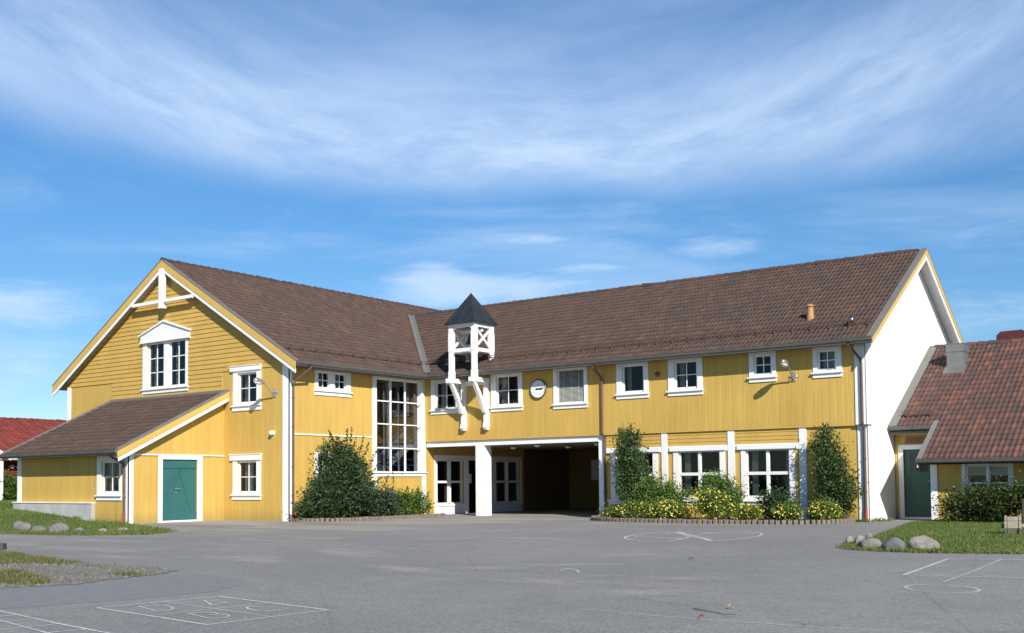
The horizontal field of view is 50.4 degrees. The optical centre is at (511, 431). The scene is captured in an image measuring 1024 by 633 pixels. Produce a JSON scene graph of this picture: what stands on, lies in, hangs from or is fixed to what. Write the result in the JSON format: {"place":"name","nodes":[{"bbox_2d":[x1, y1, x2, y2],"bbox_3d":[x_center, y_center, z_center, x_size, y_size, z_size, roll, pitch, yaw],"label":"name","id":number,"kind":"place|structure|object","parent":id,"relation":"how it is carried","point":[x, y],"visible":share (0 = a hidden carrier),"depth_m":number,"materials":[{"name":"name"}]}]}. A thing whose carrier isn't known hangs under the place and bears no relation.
{"place":"outdoors","nodes":[
{"label":"outdoors","id":0,"kind":"place"},
{"bbox_2d":[0,499,168,534],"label":"lawn","id":1,"kind":"structure","parent":0,"point":[1,523],"depth_m":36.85,"materials":[{"name":"plant"}]},
{"bbox_2d":[0,466,16,500],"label":"shrub","id":2,"kind":"object","parent":1,"relation":"on","point":[9,487],"visible":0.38,"depth_m":48.43,"materials":[{"name":"green plant"}]},
{"bbox_2d":[12,521,22,527],"bbox_3d":[-14.921,2.885,32.948,0.398,0.348,0.385,0,-3,-21],"label":"boulder","id":3,"kind":"object","parent":1,"relation":"on","point":[15,524],"visible":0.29,"depth_m":32.82,"materials":[{"name":"grey stone"}]},
{"bbox_2d":[15,522,31,530],"bbox_3d":[-14.163,2.812,31.548,0.452,0.355,0.380,-1,-3,0],"label":"boulder","id":4,"kind":"object","parent":1,"relation":"on","point":[24,525],"visible":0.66,"depth_m":31.44,"materials":[{"name":"grey stone"}]},
{"bbox_2d":[31,525,45,531],"bbox_3d":[-13.322,2.791,30.642,0.453,0.284,0.347,-1,-3,0],"label":"boulder","id":5,"kind":"object","parent":1,"relation":"on","point":[39,527],"visible":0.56,"depth_m":30.50,"materials":[{"name":"grey stone"}]},
{"bbox_2d":[49,522,69,532],"bbox_3d":[-12.417,2.701,29.841,0.550,0.411,0.496,-1,-3,0],"label":"boulder","id":6,"kind":"object","parent":1,"relation":"on","point":[59,527],"visible":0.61,"depth_m":29.68,"materials":[{"name":"grey stone"}]},
{"bbox_2d":[0,509,1023,632],"bbox_3d":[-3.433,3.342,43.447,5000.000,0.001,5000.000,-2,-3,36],"label":"ground","id":7,"kind":"structure","parent":0,"point":[499,572],"depth_m":14.38,"materials":[{"name":"grey asphalt"}]},
{"bbox_2d":[0,417,66,499],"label":"red building","id":8,"kind":"structure","parent":7,"relation":"on","point":[14,432],"depth_m":53.31,"materials":[{"name":"tile"}]},
{"bbox_2d":[0,610,108,632],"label":"painted marking","id":9,"kind":"object","parent":7,"relation":"on","point":[41,625],"visible":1,"depth_m":10.09,"materials":[{"name":"white paint"}]},
{"bbox_2d":[0,548,205,587],"bbox_3d":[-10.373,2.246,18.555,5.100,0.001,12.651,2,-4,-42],"label":"gravel patch","id":10,"kind":"object","parent":7,"relation":"on","point":[72,571],"visible":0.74,"depth_m":16.37,"materials":[{"name":"grey gravel"}]},
{"bbox_2d":[0,543,6,549],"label":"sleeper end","id":11,"kind":"object","parent":10,"relation":"on","point":[3,546],"visible":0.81,"depth_m":22.31,"materials":[{"name":"grey wood"}]},
{"bbox_2d":[0,549,168,586],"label":"grass","id":12,"kind":"structure","parent":10,"relation":"on","point":[12,574],"depth_m":16.28,"materials":[{"name":"green plant"}]},
{"bbox_2d":[0,574,246,608],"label":"asphalt patch","id":13,"kind":"object","parent":7,"relation":"on","point":[142,587],"visible":1,"depth_m":13.46,"materials":[{"name":"grey asphalt"}]},
{"bbox_2d":[138,600,275,617],"bbox_3d":[-3.188,1.847,11.354,1.595,0.001,1.067,-2,-3,36],"label":"painted marking","id":14,"kind":"object","parent":7,"relation":"on","point":[209,612],"visible":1,"depth_m":11.29,"materials":[{"name":"white paint"}]},
{"bbox_2d":[95,596,328,624],"bbox_3d":[-3.116,1.847,11.330,2.215,0.001,1.502,-3,-4,43],"label":"painted marking","id":15,"kind":"object","parent":7,"relation":"on","point":[215,623],"visible":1,"depth_m":11.18,"materials":[{"name":"white paint"}]},
{"bbox_2d":[161,601,271,611],"bbox_3d":[-3.122,1.846,11.338,1.208,0.002,1.807,0,-3,-13],"label":"painted marking","id":16,"kind":"object","parent":7,"relation":"on","point":[232,606],"visible":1,"depth_m":11.51,"materials":[{"name":"white paint"}]},
{"bbox_2d":[290,513,444,521],"bbox_3d":[-4.614,3.097,39.052,6.756,0.177,1.555,2,-4,-42],"label":"bed edging","id":17,"kind":"object","parent":7,"relation":"on","point":[370,518],"visible":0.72,"depth_m":37.85,"materials":[{"name":"concrete"}]},
{"bbox_2d":[0,248,963,523],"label":"school building","id":18,"kind":"structure","parent":7,"relation":"on","point":[176,412],"depth_m":39.27,"materials":[{"name":"yellow wood"}]},
{"bbox_2d":[94,455,121,499],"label":"window","id":19,"kind":"structure","parent":18,"relation":"in","point":[105,495],"depth_m":37.49,"materials":[{"name":"white wood"}]},
{"bbox_2d":[138,320,190,393],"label":"window","id":20,"kind":"structure","parent":18,"relation":"in","point":[164,332],"depth_m":42.09,"materials":[{"name":"white wood"}]},
{"bbox_2d":[158,455,202,522],"bbox_3d":[-11.706,2.028,38.281,0.177,2.336,1.840,-2,-3,36],"label":"door","id":21,"kind":"structure","parent":18,"relation":"in","point":[176,476],"depth_m":38.28,"materials":[{"name":"teal wood"}]},
{"bbox_2d":[228,453,261,499],"bbox_3d":[-9.481,1.633,39.159,1.720,1.645,0.452,-2,-3,36],"label":"window","id":22,"kind":"structure","parent":18,"relation":"in","point":[237,494],"depth_m":39.15,"materials":[{"name":"white wood"}]},
{"bbox_2d":[229,363,261,410],"bbox_3d":[-9.509,-1.568,39.308,1.720,1.635,0.452,-2,-3,36],"label":"window","id":23,"kind":"structure","parent":18,"relation":"in","point":[248,404],"depth_m":39.32,"materials":[{"name":"white wood"}]},
{"bbox_2d":[253,378,277,396],"bbox_3d":[-8.626,-1.534,37.907,0.320,0.642,0.965,-2,-3,36],"label":"wall lamp","id":24,"kind":"object","parent":18,"relation":"attached to","point":[258,381],"visible":1,"depth_m":37.73,"materials":[{"name":"metal"}]},
{"bbox_2d":[315,451,330,481],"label":"window","id":25,"kind":"structure","parent":18,"relation":"in","point":[316,454],"depth_m":38.76,"materials":[{"name":"white wood"}]},
{"bbox_2d":[314,370,352,397],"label":"window","id":26,"kind":"structure","parent":18,"relation":"in","point":[332,388],"depth_m":39.51,"materials":[{"name":"white wood"}]},
{"bbox_2d":[371,376,427,513],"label":"window","id":27,"kind":"structure","parent":18,"relation":"in","point":[421,444],"depth_m":42.64,"materials":[{"name":"white wood"}]},
{"bbox_2d":[429,378,459,414],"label":"window","id":28,"kind":"structure","parent":18,"relation":"in","point":[444,409],"depth_m":43.23,"materials":[{"name":"white wood"}]},
{"bbox_2d":[434,455,467,513],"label":"door","id":29,"kind":"structure","parent":18,"relation":"in","point":[450,507],"depth_m":44.78,"materials":[{"name":"white wood"}]},
{"bbox_2d":[444,293,497,430],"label":"bell turret","id":30,"kind":"object","parent":18,"relation":"attached to","point":[470,318],"visible":1,"depth_m":41.65,"materials":[{"name":"white wood"}]},
{"bbox_2d":[467,456,492,512],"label":"door","id":31,"kind":"structure","parent":18,"relation":"in","point":[471,460],"depth_m":46.04,"materials":[{"name":"white wood"}]},
{"bbox_2d":[489,372,523,411],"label":"window","id":32,"kind":"structure","parent":18,"relation":"in","point":[505,406],"depth_m":41.31,"materials":[{"name":"white wood"}]},
{"bbox_2d":[493,456,522,511],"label":"door","id":33,"kind":"structure","parent":18,"relation":"in","point":[505,505],"depth_m":48.00,"materials":[{"name":"white wood"}]},
{"bbox_2d":[530,379,546,398],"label":"wall clock","id":34,"kind":"object","parent":18,"relation":"attached to","point":[538,388],"depth_m":40.20,"materials":[{"name":"white plastic"}]},
{"bbox_2d":[551,367,588,408],"bbox_3d":[2.126,-1.578,39.447,1.550,1.480,0.225,-2,-3,36],"label":"window","id":35,"kind":"structure","parent":18,"relation":"in","point":[567,403],"depth_m":39.47,"materials":[{"name":"white wood"}]},
{"bbox_2d":[615,361,649,398],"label":"window","id":36,"kind":"structure","parent":18,"relation":"in","point":[620,369],"depth_m":38.05,"materials":[{"name":"white wood"}]},
{"bbox_2d":[607,452,657,503],"bbox_3d":[4.330,1.610,37.924,2.120,1.850,0.442,-2,-3,36],"label":"window","id":37,"kind":"structure","parent":18,"relation":"in","point":[654,456],"depth_m":38.24,"materials":[{"name":"white wood"}]},
{"bbox_2d":[655,361,659,376],"bbox_3d":[4.972,-2.139,37.294,0.180,0.530,0.085,-2,-3,36],"label":"alarm bell","id":38,"kind":"object","parent":18,"relation":"attached to","point":[657,373],"visible":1,"depth_m":37.28,"materials":[{"name":"red plastic"}]},
{"bbox_2d":[666,357,703,395],"bbox_3d":[5.917,-1.846,36.779,1.370,1.260,0.427,-2,-3,36],"label":"window","id":39,"kind":"structure","parent":18,"relation":"in","point":[698,389],"depth_m":36.76,"materials":[{"name":"white wood"}]},
{"bbox_2d":[673,450,724,504],"bbox_3d":[6.333,1.524,36.447,2.140,1.850,0.442,-2,-3,36],"label":"window","id":40,"kind":"structure","parent":18,"relation":"in","point":[677,456],"depth_m":36.80,"materials":[{"name":"white wood"}]},
{"bbox_2d":[747,351,777,382],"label":"window","id":41,"kind":"structure","parent":18,"relation":"in","point":[761,377],"depth_m":35.07,"materials":[{"name":"white wood"}]},
{"bbox_2d":[741,448,799,504],"bbox_3d":[8.291,1.439,35.002,2.070,1.850,0.442,-2,-3,36],"label":"window","id":42,"kind":"structure","parent":18,"relation":"in","point":[790,453],"depth_m":35.11,"materials":[{"name":"white wood"}]},
{"bbox_2d":[780,359,798,381],"bbox_3d":[8.638,-1.919,34.026,0.320,0.642,0.965,-2,-3,36],"label":"wall lamp","id":43,"kind":"object","parent":18,"relation":"attached to","point":[785,363],"visible":1,"depth_m":34.08,"materials":[{"name":"metal"}]},
{"bbox_2d":[811,345,842,377],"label":"window","id":44,"kind":"structure","parent":18,"relation":"in","point":[832,359],"depth_m":33.85,"materials":[{"name":"white wood"}]},
{"bbox_2d":[68,515,895,523],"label":"grass","id":45,"kind":"structure","parent":7,"relation":"on","point":[864,520],"depth_m":33.16,"materials":[{"name":"green plant"}]},
{"bbox_2d":[0,522,1023,553],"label":"grass","id":46,"kind":"structure","parent":7,"relation":"on","point":[839,545],"depth_m":20.28,"materials":[{"name":"green plant"}]},
{"bbox_2d":[185,527,864,629],"bbox_3d":[1.251,2.177,19.288,11.378,0.001,20.406,1,-3,-26],"label":"painted marking","id":47,"kind":"object","parent":7,"relation":"on","point":[583,608],"visible":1,"depth_m":10.52,"materials":[{"name":"white paint"}]},
{"bbox_2d":[624,532,762,541],"bbox_3d":[4.128,2.426,25.285,3.167,0.006,4.588,-2,-3,36],"label":"painted marking","id":48,"kind":"object","parent":7,"relation":"on","point":[690,536],"visible":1,"depth_m":25.26,"materials":[{"name":"white paint"}]},
{"bbox_2d":[591,514,855,523],"bbox_3d":[5.821,2.770,34.013,9.004,0.177,2.935,-3,-3,41],"label":"bed edging","id":49,"kind":"object","parent":7,"relation":"on","point":[702,521],"visible":0.78,"depth_m":32.18,"materials":[{"name":"concrete"}]},
{"bbox_2d":[845,536,853,541],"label":"boulder","id":50,"kind":"object","parent":7,"relation":"on","point":[849,538],"visible":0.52,"depth_m":21.68,"materials":[{"name":"stone"}]},
{"bbox_2d":[904,559,1001,592],"bbox_3d":[6.407,1.913,14.620,0.932,0.005,5.609,-2,-3,36],"label":"painted marking","id":51,"kind":"object","parent":7,"relation":"on","point":[953,585],"visible":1,"depth_m":13.22,"materials":[{"name":"white paint"}]},
{"bbox_2d":[888,329,1023,519],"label":"annex building","id":52,"kind":"structure","parent":7,"relation":"on","point":[960,408],"depth_m":34.47,"materials":[{"name":"red tile"}]},
{"bbox_2d":[898,444,931,518],"bbox_3d":[12.960,1.610,34.630,1.210,2.390,0.135,-2,-3,36],"label":"door","id":53,"kind":"structure","parent":52,"relation":"in","point":[916,504],"depth_m":34.75,"materials":[{"name":"teal wood"}]},
{"bbox_2d":[905,437,925,443],"bbox_3d":[12.868,0.288,34.649,0.690,0.205,0.024,-2,-3,36],"label":"door sign","id":54,"kind":"object","parent":52,"relation":"attached to","point":[914,440],"visible":1,"depth_m":34.65,"materials":[{"name":"brown wood"}]},
{"bbox_2d":[961,463,1013,507],"bbox_3d":[13.949,1.569,31.869,1.500,1.360,0.240,-2,-3,36],"label":"window","id":55,"kind":"structure","parent":52,"relation":"in","point":[971,469],"depth_m":31.89,"materials":[{"name":"white wood"}]},
{"bbox_2d":[902,559,1023,577],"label":"painted marking","id":56,"kind":"object","parent":7,"relation":"on","point":[947,559],"visible":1,"depth_m":15.59,"materials":[{"name":"white paint"}]},
{"bbox_2d":[0,0,1023,419],"label":"sky","id":57,"kind":"structure","parent":0,"point":[433,154],"materials":[{"name":"blue"}]},
{"bbox_2d":[319,514,857,522],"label":"soil","id":58,"kind":"structure","parent":0,"point":[715,519],"depth_m":34.89,"materials":[{"name":"brown soil"}]},
{"bbox_2d":[282,468,339,519],"bbox_3d":[-6.751,2.159,37.236,1.713,1.856,1.952,-1,-3,9],"label":"shrub","id":59,"kind":"object","parent":58,"relation":"on","point":[309,506],"visible":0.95,"depth_m":37.13,"materials":[{"name":"green plant"}]},
{"bbox_2d":[309,427,383,517],"bbox_3d":[-5.898,1.491,38.641,2.261,3.303,3.616,-2,-3,36],"label":"shrub","id":60,"kind":"object","parent":58,"relation":"on","point":[345,477],"visible":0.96,"depth_m":38.13,"materials":[{"name":"green plant"}]},
{"bbox_2d":[360,474,406,516],"bbox_3d":[-4.723,2.365,39.307,1.599,1.634,2.038,-2,-3,36],"label":"shrub","id":61,"kind":"object","parent":58,"relation":"on","point":[385,503],"visible":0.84,"depth_m":39.08,"materials":[{"name":"green plant"}]},
{"bbox_2d":[384,472,434,515],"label":"shrub","id":62,"kind":"object","parent":58,"relation":"on","point":[413,505],"visible":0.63,"depth_m":41.09,"materials":[{"name":"green plant"}]},
{"bbox_2d":[596,503,621,517],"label":"flowering bush","id":63,"kind":"object","parent":58,"relation":"on","point":[611,514],"visible":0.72,"depth_m":35.65,"materials":[{"name":"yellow plant"}]},
{"bbox_2d":[605,422,654,517],"bbox_3d":[4.086,1.305,36.771,1.809,3.292,1.604,-2,-3,36],"label":"shrub","id":64,"kind":"object","parent":58,"relation":"on","point":[627,452],"visible":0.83,"depth_m":36.59,"materials":[{"name":"green plant"}]},
{"bbox_2d":[613,493,655,518],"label":"flowering bush","id":65,"kind":"object","parent":58,"relation":"on","point":[638,507],"visible":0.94,"depth_m":34.75,"materials":[{"name":"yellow plant"}]},
{"bbox_2d":[628,465,691,518],"bbox_3d":[4.851,1.992,35.430,2.129,1.787,1.506,-1,-3,16],"label":"shrub","id":66,"kind":"object","parent":58,"relation":"on","point":[668,490],"visible":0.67,"depth_m":35.25,"materials":[{"name":"green plant"}]},
{"bbox_2d":[648,496,695,518],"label":"flowering bush","id":67,"kind":"object","parent":58,"relation":"on","point":[660,510],"visible":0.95,"depth_m":33.86,"materials":[{"name":"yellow plant"}]},
{"bbox_2d":[687,487,738,519],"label":"flowering bush","id":68,"kind":"object","parent":58,"relation":"on","point":[709,501],"visible":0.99,"depth_m":33.06,"materials":[{"name":"yellow plant"}]},
{"bbox_2d":[687,466,751,519],"bbox_3d":[6.520,1.951,34.132,2.296,1.725,1.609,-2,-3,36],"label":"shrub","id":69,"kind":"object","parent":58,"relation":"on","point":[720,483],"visible":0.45,"depth_m":33.81,"materials":[{"name":"green plant"}]},
{"bbox_2d":[726,498,770,520],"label":"flowering bush","id":70,"kind":"object","parent":58,"relation":"on","point":[751,512],"visible":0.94,"depth_m":32.59,"materials":[{"name":"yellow plant"}]},
{"bbox_2d":[754,482,799,520],"bbox_3d":[8.098,2.047,33.133,1.435,1.446,1.578,2,-3,-39],"label":"shrub","id":71,"kind":"object","parent":58,"relation":"on","point":[773,501],"visible":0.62,"depth_m":32.94,"materials":[{"name":"green plant"}]},
{"bbox_2d":[769,498,804,520],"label":"flowering bush","id":72,"kind":"object","parent":58,"relation":"on","point":[786,512],"visible":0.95,"depth_m":32.03,"materials":[{"name":"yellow plant"}]},
{"bbox_2d":[805,492,844,519],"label":"flowering bush","id":73,"kind":"object","parent":58,"relation":"on","point":[824,510],"visible":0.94,"depth_m":31.88,"materials":[{"name":"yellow plant"}]},
{"bbox_2d":[798,422,868,518],"bbox_3d":[9.816,1.205,33.036,2.057,3.046,1.403,-2,-3,36],"label":"shrub","id":74,"kind":"object","parent":58,"relation":"on","point":[834,467],"visible":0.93,"depth_m":32.99,"materials":[{"name":"green plant"}]},
{"bbox_2d":[693,608,735,614],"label":"twig","id":75,"kind":"object","parent":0,"point":[714,612],"visible":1,"depth_m":10.58,"materials":[{"name":"wood"}]},
{"bbox_2d":[842,519,1023,552],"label":"lawn","id":76,"kind":"structure","parent":0,"point":[961,549],"depth_m":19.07,"materials":[{"name":"plant"}]},
{"bbox_2d":[854,535,864,543],"bbox_3d":[6.737,2.153,21.041,0.206,0.291,0.160,-1,-3,0],"label":"boulder","id":77,"kind":"object","parent":76,"relation":"on","point":[858,538],"visible":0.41,"depth_m":21.00,"materials":[{"name":"stone"}]},
{"bbox_2d":[857,538,881,547],"bbox_3d":[6.625,2.113,20.084,0.448,0.300,0.334,-1,-3,0],"label":"boulder","id":78,"kind":"object","parent":76,"relation":"on","point":[871,542],"visible":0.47,"depth_m":19.95,"materials":[{"name":"grey stone"}]},
{"bbox_2d":[881,537,905,549],"bbox_3d":[6.869,2.069,19.574,0.434,0.337,0.301,-1,-3,0],"label":"boulder","id":79,"kind":"object","parent":76,"relation":"on","point":[892,542],"visible":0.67,"depth_m":19.47,"materials":[{"name":"grey stone"}]},
{"bbox_2d":[908,535,939,549],"bbox_3d":[7.409,2.043,19.496,0.466,0.368,0.507,-3,-4,42],"label":"boulder","id":80,"kind":"object","parent":76,"relation":"on","point":[922,541],"visible":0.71,"depth_m":19.37,"materials":[{"name":"stone"}]},
{"bbox_2d":[929,469,1023,522],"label":"shrub","id":81,"kind":"object","parent":76,"relation":"on","point":[973,504],"visible":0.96,"depth_m":30.50,"materials":[{"name":"green plant"}]},
{"bbox_2d":[998,471,1023,515],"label":"shrub","id":82,"kind":"object","parent":76,"relation":"on","point":[1019,489],"visible":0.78,"depth_m":29.93,"materials":[{"name":"green plant"}]},
{"bbox_2d":[1001,516,1023,534],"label":"timber roller","id":83,"kind":"object","parent":76,"relation":"on","point":[1013,525],"visible":0.89,"depth_m":23.96,"materials":[{"name":"beige wood"}]},
{"bbox_2d":[1022,499,1023,523],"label":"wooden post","id":84,"kind":"object","parent":76,"relation":"on","point":[1023,511],"visible":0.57,"depth_m":29.36,"materials":[{"name":"brown wood"}]}
]}

